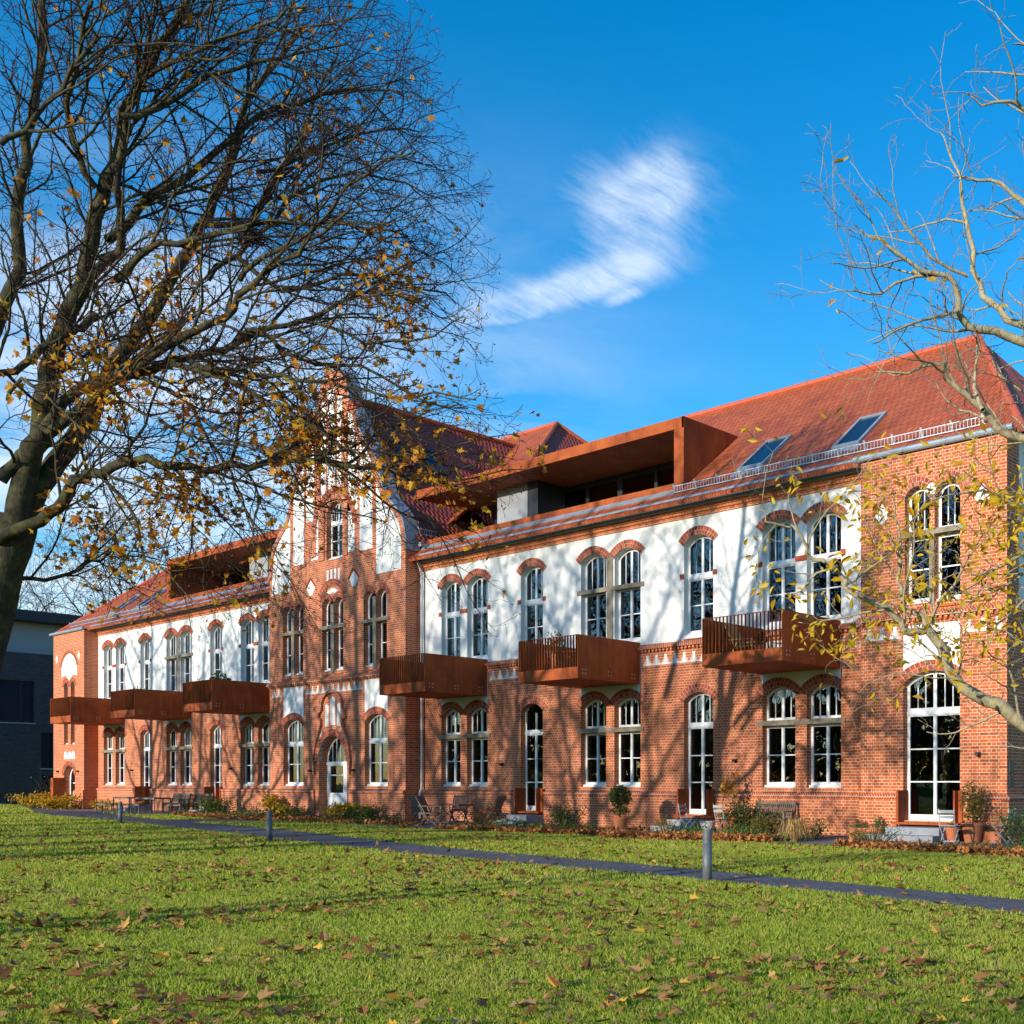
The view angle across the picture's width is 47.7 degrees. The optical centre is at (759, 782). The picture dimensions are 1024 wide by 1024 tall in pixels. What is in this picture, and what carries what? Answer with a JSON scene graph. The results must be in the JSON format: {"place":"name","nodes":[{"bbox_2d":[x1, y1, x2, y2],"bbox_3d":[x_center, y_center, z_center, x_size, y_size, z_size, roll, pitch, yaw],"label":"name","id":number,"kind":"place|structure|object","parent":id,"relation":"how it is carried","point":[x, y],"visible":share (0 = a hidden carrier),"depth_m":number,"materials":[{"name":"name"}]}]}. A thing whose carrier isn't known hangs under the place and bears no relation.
{"place":"outdoors","nodes":[
{"label":"outdoors","id":0,"kind":"place"},
{"bbox_2d":[53,809,177,813],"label":"terrace","id":1,"kind":"structure","parent":0,"point":[109,811],"depth_m":56.98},
{"bbox_2d":[135,797,170,813],"bbox_3d":[-29.240,1.105,53.619,2.100,0.760,0.792,0,0,39],"label":"terrace table","id":2,"kind":"object","parent":1,"relation":"on","point":[151,798],"visible":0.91,"depth_m":53.53,"materials":[{"name":"grey wood"}]},
{"bbox_2d":[162,793,191,811],"bbox_3d":[-29.393,1.015,56.066,1.910,0.939,0.669,0,0,39],"label":"garden bench","id":3,"kind":"object","parent":1,"relation":"on","point":[176,798],"visible":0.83,"depth_m":56.25,"materials":[{"name":"grey wood"}]},
{"bbox_2d":[183,794,214,811],"bbox_3d":[-27.520,1.015,54.565,1.910,0.939,0.669,0,0,39],"label":"garden bench","id":4,"kind":"object","parent":1,"relation":"on","point":[197,796],"visible":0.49,"depth_m":54.91,"materials":[{"name":"grey wood"}]},
{"bbox_2d":[163,819,265,821],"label":"side path","id":5,"kind":"structure","parent":0,"point":[232,820],"depth_m":43.61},
{"bbox_2d":[349,821,554,827],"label":"terrace","id":6,"kind":"structure","parent":0,"point":[433,825],"depth_m":39.39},
{"bbox_2d":[409,796,432,824],"bbox_3d":[-12.021,0.987,39.446,0.606,1.020,0.802,0,0,-39],"label":"folding chair","id":7,"kind":"object","parent":6,"relation":"on","point":[415,809],"visible":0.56,"depth_m":39.53,"materials":[{"name":"grey wood"}]},
{"bbox_2d":[415,796,442,825],"bbox_3d":[-11.393,0.987,38.383,0.802,1.020,0.606,0,0,9],"label":"folding chair","id":8,"kind":"object","parent":6,"relation":"on","point":[421,802],"visible":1,"depth_m":38.34,"materials":[{"name":"grey wood"}]},
{"bbox_2d":[449,795,468,822],"bbox_3d":[-11.036,0.987,40.808,0.606,1.020,0.802,0,0,-1],"label":"folding chair","id":9,"kind":"object","parent":6,"relation":"on","point":[458,797],"visible":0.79,"depth_m":41.03,"materials":[{"name":"grey wood"}]},
{"bbox_2d":[480,796,506,822],"bbox_3d":[-9.442,0.987,39.305,0.802,1.020,0.606,0,0,24],"label":"folding chair","id":10,"kind":"object","parent":6,"relation":"on","point":[500,800],"visible":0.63,"depth_m":39.17,"materials":[{"name":"grey wood"}]},
{"bbox_2d":[494,814,542,824],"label":"concrete steps","id":11,"kind":"structure","parent":6,"relation":"on","point":[530,818],"depth_m":38.93,"materials":[{"name":"concrete"}]},
{"bbox_2d":[0,804,1023,1023],"bbox_3d":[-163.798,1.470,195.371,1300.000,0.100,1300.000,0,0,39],"label":"lawn","id":12,"kind":"structure","parent":0,"point":[368,955],"depth_m":10.89,"materials":[{"name":"plant"}]},
{"bbox_2d":[5,791,50,807],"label":"yellow shrub","id":13,"kind":"object","parent":12,"relation":"on","point":[28,798],"visible":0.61,"depth_m":64.53,"materials":[{"name":"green plant"}]},
{"bbox_2d":[0,609,82,804],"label":"dark brick building","id":14,"kind":"structure","parent":12,"relation":"on","point":[26,726],"depth_m":77.36,"materials":[{"name":"black brick"}]},
{"bbox_2d":[0,680,35,723],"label":"window","id":15,"kind":"structure","parent":14,"relation":"in","point":[16,697],"depth_m":76.94,"materials":[{"name":"black glass"}]},
{"bbox_2d":[40,733,51,768],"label":"window","id":16,"kind":"structure","parent":14,"relation":"in","point":[46,738],"depth_m":78.38,"materials":[{"name":"black glass"}]},
{"bbox_2d":[42,776,52,801],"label":"window","id":17,"kind":"structure","parent":14,"relation":"in","point":[46,779],"depth_m":78.38,"materials":[{"name":"black glass"}]},
{"bbox_2d":[51,778,64,806],"bbox_3d":[-40.522,0.655,64.222,0.370,1.830,0.644,0,0,39],"label":"entrance screen","id":18,"kind":"object","parent":12,"relation":"on","point":[57,786],"visible":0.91,"depth_m":64.04,"materials":[{"name":"brown metal"}]},
{"bbox_2d":[17,524,110,614],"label":"bare tree","id":19,"kind":"object","parent":12,"relation":"on","point":[21,598],"visible":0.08,"depth_m":103.21,"materials":[{"name":"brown wood"}]},
{"bbox_2d":[87,796,121,809],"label":"yellow shrub","id":20,"kind":"object","parent":12,"relation":"on","point":[105,807],"visible":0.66,"depth_m":59.24,"materials":[{"name":"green plant"}]},
{"bbox_2d":[18,484,252,615],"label":"bare tree","id":21,"kind":"object","parent":12,"relation":"on","point":[79,582],"visible":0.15,"depth_m":87.16,"materials":[{"name":"plant"}]},
{"bbox_2d":[266,811,272,840],"bbox_3d":[-11.685,1.074,26.514,0.136,0.792,0.136,0,0,39],"label":"bollard light","id":22,"kind":"object","parent":12,"relation":"on","point":[269,826],"visible":0.95,"depth_m":26.46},
{"bbox_2d":[0,0,547,673],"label":"maple tree","id":23,"kind":"object","parent":12,"relation":"on","point":[34,478],"visible":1,"depth_m":18.86,"materials":[{"name":"brown plant"}]},
{"bbox_2d":[230,216,267,252],"bbox_3d":[-9.275,-9.884,20.176,0.649,0.592,0.756,0,0,-22],"label":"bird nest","id":24,"kind":"object","parent":23,"relation":"in","point":[253,245],"visible":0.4,"depth_m":20.17,"materials":[{"name":"wood"}]},
{"bbox_2d":[0,809,1023,1023],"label":"leaf litter","id":25,"kind":"object","parent":12,"relation":"on","point":[143,992],"visible":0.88,"depth_m":10.70,"materials":[{"name":"plant"}]},
{"bbox_2d":[49,334,1023,842],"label":"brick house","id":26,"kind":"structure","parent":12,"relation":"on","point":[623,568],"depth_m":37.83,"materials":[{"name":"red brick"}]},
{"bbox_2d":[106,734,112,784],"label":"window","id":27,"kind":"structure","parent":26,"relation":"in","point":[110,739],"depth_m":63.05,"materials":[{"name":"white paint"}]},
{"bbox_2d":[107,646,112,698],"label":"window","id":28,"kind":"structure","parent":26,"relation":"in","point":[110,651],"depth_m":63.07,"materials":[{"name":"white paint"}]},
{"bbox_2d":[118,732,124,784],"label":"window","id":29,"kind":"structure","parent":26,"relation":"in","point":[122,738],"depth_m":62.03,"materials":[{"name":"white paint"}]},
{"bbox_2d":[119,644,124,689],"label":"window","id":30,"kind":"structure","parent":26,"relation":"in","point":[122,649],"depth_m":62.00,"materials":[{"name":"white paint"}]},
{"bbox_2d":[144,639,149,688],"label":"window","id":31,"kind":"structure","parent":26,"relation":"in","point":[147,644],"depth_m":60.06,"materials":[{"name":"white paint"}]},
{"bbox_2d":[144,731,149,785],"bbox_3d":[-32.820,-0.915,59.849,1.214,3.830,0.115,0,0,39],"label":"garden door","id":32,"kind":"structure","parent":26,"relation":"in","point":[146,736],"depth_m":60.09,"materials":[{"name":"white paint"}]},
{"bbox_2d":[168,729,176,784],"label":"window","id":33,"kind":"structure","parent":26,"relation":"in","point":[173,733],"depth_m":58.03,"materials":[{"name":"white paint"}]},
{"bbox_2d":[171,635,176,690],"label":"window","id":34,"kind":"structure","parent":26,"relation":"in","point":[173,639],"depth_m":58.03,"materials":[{"name":"white paint"}]},
{"bbox_2d":[182,631,191,691],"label":"window","id":35,"kind":"structure","parent":26,"relation":"in","point":[188,637],"depth_m":57.05,"materials":[{"name":"white paint"}]},
{"bbox_2d":[182,728,191,784],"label":"window","id":36,"kind":"structure","parent":26,"relation":"in","point":[188,734],"depth_m":57.05,"materials":[{"name":"glass"}]},
{"bbox_2d":[214,626,221,678],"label":"window","id":37,"kind":"structure","parent":26,"relation":"in","point":[218,631],"depth_m":55.01,"materials":[{"name":"white paint"}]},
{"bbox_2d":[214,726,221,799],"bbox_3d":[-26.585,-0.915,54.852,1.194,3.830,0.115,0,0,39],"label":"garden door","id":38,"kind":"structure","parent":26,"relation":"in","point":[217,732],"depth_m":55.06,"materials":[{"name":"white paint"}]},
{"bbox_2d":[243,723,253,785],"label":"window","id":39,"kind":"structure","parent":26,"relation":"in","point":[249,730],"depth_m":53.08,"materials":[{"name":"glass"}]},
{"bbox_2d":[245,620,253,681],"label":"window","id":40,"kind":"structure","parent":26,"relation":"in","point":[249,648],"depth_m":53.07,"materials":[{"name":"white paint"}]},
{"bbox_2d":[260,618,269,682],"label":"window","id":41,"kind":"structure","parent":26,"relation":"in","point":[266,631],"depth_m":52.04,"materials":[{"name":"white paint"}]},
{"bbox_2d":[260,723,269,785],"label":"window","id":42,"kind":"structure","parent":26,"relation":"in","point":[266,728],"depth_m":52.03,"materials":[{"name":"glass"}]},
{"bbox_2d":[285,610,290,675],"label":"window","id":43,"kind":"structure","parent":26,"relation":"in","point":[288,624],"depth_m":49.34,"materials":[{"name":"white paint"}]},
{"bbox_2d":[286,720,302,785],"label":"window","id":44,"kind":"structure","parent":26,"relation":"in","point":[295,729],"depth_m":48.99,"materials":[{"name":"glass"}]},
{"bbox_2d":[297,608,302,674],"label":"window","id":45,"kind":"structure","parent":26,"relation":"in","point":[300,626],"depth_m":48.69,"materials":[{"name":"white paint"}]},
{"bbox_2d":[324,601,329,671],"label":"window","id":46,"kind":"structure","parent":26,"relation":"in","point":[328,605],"depth_m":47.30,"materials":[{"name":"white paint"}]},
{"bbox_2d":[329,503,341,559],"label":"window","id":47,"kind":"structure","parent":26,"relation":"in","point":[334,555],"depth_m":46.88,"materials":[{"name":"glass"}]},
{"bbox_2d":[326,737,346,812],"bbox_3d":[-17.697,-0.300,46.914,2.120,3.340,0.165,0,0,39],"label":"door","id":48,"kind":"structure","parent":26,"relation":"in","point":[336,763],"depth_m":47.15,"materials":[{"name":"white paint"}]},
{"bbox_2d":[337,598,342,669],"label":"window","id":49,"kind":"structure","parent":26,"relation":"in","point":[341,602],"depth_m":46.70,"materials":[{"name":"white paint"}]},
{"bbox_2d":[366,593,371,666],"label":"window","id":50,"kind":"structure","parent":26,"relation":"in","point":[370,596],"depth_m":45.31,"materials":[{"name":"white paint"}]},
{"bbox_2d":[367,714,387,785],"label":"window","id":51,"kind":"structure","parent":26,"relation":"in","point":[378,741],"depth_m":44.92,"materials":[{"name":"glass"}]},
{"bbox_2d":[381,590,386,657],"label":"window","id":52,"kind":"structure","parent":26,"relation":"in","point":[384,597],"depth_m":44.70,"materials":[{"name":"white paint"}]},
{"bbox_2d":[444,709,459,785],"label":"window","id":53,"kind":"structure","parent":26,"relation":"in","point":[453,717],"depth_m":43.07,"materials":[{"name":"glass"}]},
{"bbox_2d":[445,582,459,656],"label":"window","id":54,"kind":"structure","parent":26,"relation":"in","point":[452,616],"depth_m":43.06,"materials":[{"name":"white paint"}]},
{"bbox_2d":[469,707,487,785],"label":"window","id":55,"kind":"structure","parent":26,"relation":"in","point":[479,716],"depth_m":42.01,"materials":[{"name":"glass"}]},
{"bbox_2d":[471,577,487,658],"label":"window","id":56,"kind":"structure","parent":26,"relation":"in","point":[479,641],"depth_m":42.02,"materials":[{"name":"white paint"}]},
{"bbox_2d":[525,566,542,643],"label":"window","id":57,"kind":"structure","parent":26,"relation":"in","point":[534,578],"depth_m":40.06,"materials":[{"name":"white paint"}]},
{"bbox_2d":[525,704,542,809],"bbox_3d":[-8.015,-0.915,39.967,1.194,3.830,0.115,0,0,39],"label":"garden door","id":58,"kind":"structure","parent":26,"relation":"in","point":[534,713],"depth_m":40.06,"materials":[{"name":"white paint"}]},
{"bbox_2d":[544,631,563,668],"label":"potted plant","id":59,"kind":"object","parent":26,"relation":"on","point":[556,634],"visible":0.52,"depth_m":35.41,"materials":[{"name":"green plant"}]},
{"bbox_2d":[583,700,605,786],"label":"window","id":60,"kind":"structure","parent":26,"relation":"in","point":[596,709],"depth_m":38.03,"materials":[{"name":"glass"}]},
{"bbox_2d":[586,555,605,637],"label":"window","id":61,"kind":"structure","parent":26,"relation":"in","point":[596,566],"depth_m":38.04,"materials":[{"name":"glass"}]},
{"bbox_2d":[617,697,639,786],"bbox_3d":[-4.262,-1.337,36.910,1.214,2.985,0.190,0,0,39],"label":"window","id":62,"kind":"structure","parent":26,"relation":"in","point":[629,709],"depth_m":37.02,"materials":[{"name":"glass"}]},
{"bbox_2d":[619,549,640,641],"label":"window","id":63,"kind":"structure","parent":26,"relation":"in","point":[630,560],"depth_m":37.01,"materials":[{"name":"glass"}]},
{"bbox_2d":[686,535,712,635],"bbox_3d":[-1.804,-6.188,34.940,1.214,3.125,0.190,0,0,39],"label":"window","id":64,"kind":"structure","parent":26,"relation":"in","point":[700,578],"depth_m":35.04,"materials":[{"name":"glass"}]},
{"bbox_2d":[688,692,712,813],"bbox_3d":[-1.780,-0.915,34.969,1.214,3.830,0.115,0,0,39],"label":"garden door","id":65,"kind":"structure","parent":26,"relation":"in","point":[700,726],"depth_m":35.07,"materials":[{"name":"white paint"}]},
{"bbox_2d":[724,622,765,651],"bbox_3d":[-0.430,-3.987,31.462,1.029,1.064,0.820,0,0,29],"label":"lounge chair","id":66,"kind":"object","parent":26,"relation":"on","point":[739,638],"visible":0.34,"depth_m":31.47,"materials":[{"name":"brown wood"}]},
{"bbox_2d":[765,521,794,626],"bbox_3d":[0.674,-6.188,32.954,1.224,3.125,0.190,0,0,39],"label":"window","id":67,"kind":"structure","parent":26,"relation":"in","point":[782,554],"depth_m":33.07,"materials":[{"name":"glass"}]},
{"bbox_2d":[765,687,794,787],"bbox_3d":[0.674,-1.337,32.954,1.224,2.985,0.190,0,0,39],"label":"window","id":68,"kind":"structure","parent":26,"relation":"in","point":[781,701],"depth_m":33.05,"materials":[{"name":"glass"}]},
{"bbox_2d":[809,684,840,787],"bbox_3d":[1.942,-1.337,31.938,1.194,2.985,0.190,0,0,39],"label":"window","id":69,"kind":"structure","parent":26,"relation":"in","point":[825,702],"depth_m":31.99,"materials":[{"name":"glass"}]},
{"bbox_2d":[811,512,840,618],"bbox_3d":[1.942,-6.188,31.938,1.194,3.125,0.190,0,0,39],"label":"window","id":70,"kind":"structure","parent":26,"relation":"in","point":[825,535],"depth_m":32.03,"materials":[{"name":"glass"}]},
{"bbox_2d":[907,488,929,604],"bbox_3d":[4.218,-6.188,29.165,0.734,3.065,0.190,0,0,39],"label":"window","id":71,"kind":"structure","parent":26,"relation":"in","point":[925,566],"depth_m":29.21,"materials":[{"name":"glass"}]},
{"bbox_2d":[907,671,959,820],"bbox_3d":[4.565,-0.950,28.935,1.664,3.900,0.115,0,0,39],"label":"garden door","id":72,"kind":"structure","parent":26,"relation":"in","point":[932,776],"depth_m":29.00,"materials":[{"name":"white paint"}]},
{"bbox_2d":[937,482,959,600],"bbox_3d":[4.912,-6.188,28.609,0.734,3.065,0.190,0,0,39],"label":"window","id":73,"kind":"structure","parent":26,"relation":"in","point":[949,510],"depth_m":28.69,"materials":[{"name":"glass"}]},
{"bbox_2d":[703,830,711,881],"bbox_3d":[-0.750,1.074,15.852,0.136,0.792,0.136,0,0,39],"label":"bollard light","id":74,"kind":"object","parent":12,"relation":"on","point":[707,855],"visible":0.92,"depth_m":15.79,"materials":[{"name":"metal"}]},
{"bbox_2d":[733,0,1023,754],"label":"walnut tree","id":75,"kind":"object","parent":12,"relation":"on","point":[1010,714],"visible":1,"depth_m":14.92,"materials":[{"name":"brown plant"}]},
{"bbox_2d":[0,0,1023,615],"label":"sky","id":76,"kind":"structure","parent":0,"point":[647,161],"materials":[{"name":"blue"}]},
{"bbox_2d":[20,805,1023,912],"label":"path","id":77,"kind":"structure","parent":0,"point":[997,903],"depth_m":19.14,"materials":[{"name":"asphalt"}]},
{"bbox_2d":[196,815,1015,855],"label":"soil bed","id":78,"kind":"object","parent":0,"point":[629,829],"visible":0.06,"depth_m":35.49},
{"bbox_2d":[30,792,80,808],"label":"yellow shrub","id":79,"kind":"object","parent":78,"relation":"on","point":[50,802],"visible":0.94,"depth_m":62.12,"materials":[{"name":"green plant"}]},
{"bbox_2d":[180,792,249,813],"bbox_3d":[-24.954,1.019,51.260,2.876,1.166,2.864,0,0,39],"label":"green shrub","id":80,"kind":"object","parent":78,"relation":"on","point":[206,805],"visible":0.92,"depth_m":51.01,"materials":[{"name":"green plant"}]},
{"bbox_2d":[257,792,287,815],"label":"yellow shrub","id":81,"kind":"object","parent":78,"relation":"on","point":[273,799],"visible":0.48,"depth_m":48.34,"materials":[{"name":"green plant"}]},
{"bbox_2d":[266,801,302,816],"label":"yellow shrub","id":82,"kind":"object","parent":78,"relation":"on","point":[275,809],"visible":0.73,"depth_m":46.44,"materials":[{"name":"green plant"}]},
{"bbox_2d":[278,805,313,817],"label":"green shrub","id":83,"kind":"object","parent":78,"relation":"on","point":[296,811],"visible":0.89,"depth_m":45.28,"materials":[{"name":"green plant"}]},
{"bbox_2d":[316,801,374,818],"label":"yellow shrub","id":84,"kind":"object","parent":78,"relation":"on","point":[335,808],"visible":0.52,"depth_m":43.68,"materials":[{"name":"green plant"}]},
{"bbox_2d":[335,802,390,819],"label":"green shrub","id":85,"kind":"object","parent":78,"relation":"on","point":[365,812],"visible":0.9,"depth_m":42.35,"materials":[{"name":"green plant"}]},
{"bbox_2d":[463,802,503,824],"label":"green shrub","id":86,"kind":"object","parent":78,"relation":"on","point":[482,814],"visible":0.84,"depth_m":36.79,"materials":[{"name":"green plant"}]},
{"bbox_2d":[29,803,1023,850],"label":"ground cover","id":87,"kind":"object","parent":78,"relation":"on","point":[518,823],"visible":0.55,"depth_m":33.98,"materials":[{"name":"brown plant"}]},
{"bbox_2d":[54,805,1023,856],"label":"leaf heap","id":88,"kind":"object","parent":78,"relation":"on","point":[980,849],"visible":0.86,"depth_m":29.67,"materials":[{"name":"plant"}]},
{"bbox_2d":[546,798,590,827],"bbox_3d":[-5.942,1.014,34.476,1.468,1.080,1.367,0,0,-13],"label":"green shrub","id":89,"kind":"object","parent":78,"relation":"on","point":[558,815],"visible":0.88,"depth_m":34.38,"materials":[{"name":"green plant"}]},
{"bbox_2d":[607,784,632,828],"bbox_3d":[-4.261,0.769,33.925,0.778,1.433,0.819,0,0,39],"label":"potted plant","id":90,"kind":"object","parent":78,"relation":"on","point":[618,799],"visible":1,"depth_m":33.79,"materials":[{"name":"green plant"}]},
{"bbox_2d":[653,815,682,830],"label":"green shrub","id":91,"kind":"object","parent":78,"relation":"on","point":[665,825],"visible":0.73,"depth_m":31.23,"materials":[{"name":"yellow plant"}]},
{"bbox_2d":[722,793,765,832],"bbox_3d":[-0.387,0.935,31.597,1.371,1.241,1.216,0,0,39],"label":"round shrub","id":92,"kind":"object","parent":78,"relation":"on","point":[741,819],"visible":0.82,"depth_m":31.53,"materials":[{"name":"green plant"}]},
{"bbox_2d":[745,809,788,833],"bbox_3d":[0.195,1.127,29.544,1.148,0.839,1.340,0,0,11],"label":"green shrub","id":93,"kind":"object","parent":78,"relation":"on","point":[763,823],"visible":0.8,"depth_m":29.40,"materials":[{"name":"green plant"}]},
{"bbox_2d":[792,812,836,838],"bbox_3d":[1.392,1.150,29.206,1.245,0.806,1.079,0,0,39],"label":"green shrub","id":94,"kind":"object","parent":78,"relation":"on","point":[819,826],"visible":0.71,"depth_m":29.21,"materials":[{"name":"green plant"}]},
{"bbox_2d":[833,820,910,845],"bbox_3d":[2.646,1.202,26.014,1.829,0.694,1.734,0,0,8],"label":"green shrub","id":95,"kind":"object","parent":78,"relation":"on","point":[861,836],"visible":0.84,"depth_m":25.96,"materials":[{"name":"green plant"}]},
{"bbox_2d":[991,807,1023,847],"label":"green shrub","id":96,"kind":"object","parent":78,"relation":"on","point":[1016,826],"visible":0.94,"depth_m":24.94,"materials":[{"name":"green plant"}]},
{"bbox_2d":[641,830,843,839],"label":"terrace","id":97,"kind":"structure","parent":0,"point":[802,835],"depth_m":31.23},
{"bbox_2d":[650,819,707,830],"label":"concrete steps","id":98,"kind":"structure","parent":97,"relation":"on","point":[681,823],"depth_m":34.08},
{"bbox_2d":[698,815,715,831],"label":"potted plant","id":99,"kind":"object","parent":97,"relation":"on","point":[710,822],"visible":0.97,"depth_m":33.06,"materials":[{"name":"green plant"}]},
{"bbox_2d":[719,771,740,819],"bbox_3d":[-0.985,0.576,33.023,0.666,1.892,0.740,0,0,-35],"label":"maple sapling","id":100,"kind":"object","parent":97,"relation":"on","point":[724,786],"visible":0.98,"depth_m":32.95,"materials":[{"name":"orange plant"}]},
{"bbox_2d":[744,801,796,832],"bbox_3d":[0.289,1.015,32.339,1.510,0.939,0.669,0,0,39],"label":"garden bench","id":101,"kind":"object","parent":97,"relation":"on","point":[780,804],"visible":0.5,"depth_m":32.40,"materials":[{"name":"grey wood"}]},
{"bbox_2d":[776,837,1023,847],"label":"terrace","id":102,"kind":"structure","parent":0,"point":[827,841],"depth_m":27.50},
{"bbox_2d":[774,817,817,841],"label":"grass tuft","id":103,"kind":"object","parent":102,"relation":"on","point":[794,828],"visible":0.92,"depth_m":27.70,"materials":[{"name":"plant"}]},
{"bbox_2d":[866,826,946,842],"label":"concrete steps","id":104,"kind":"structure","parent":102,"relation":"on","point":[932,834],"depth_m":27.89,"materials":[{"name":"concrete"}]},
{"bbox_2d":[938,809,960,843],"bbox_3d":[4.524,1.057,26.581,0.420,0.866,0.472,0,0,29],"label":"bistro chair","id":105,"kind":"object","parent":102,"relation":"on","point":[946,817],"visible":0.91,"depth_m":26.45,"materials":[{"name":"grey paint"}]},
{"bbox_2d":[945,820,957,841],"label":"potted plant","id":106,"kind":"object","parent":102,"relation":"on","point":[951,833],"visible":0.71,"depth_m":27.69,"materials":[{"name":"orange plant"}]},
{"bbox_2d":[958,780,986,842],"bbox_3d":[5.210,0.708,27.303,0.650,1.554,0.773,0,0,4],"label":"potted plant","id":107,"kind":"object","parent":102,"relation":"on","point":[972,830],"visible":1,"depth_m":27.16,"materials":[{"name":"green plant"}]},
{"bbox_2d":[980,826,1005,843],"bbox_3d":[5.657,1.268,27.325,0.775,0.434,0.336,0,0,39],"label":"planter box","id":108,"kind":"object","parent":102,"relation":"on","point":[986,836],"visible":0.8,"depth_m":27.17,"materials":[{"name":"ceramic"}]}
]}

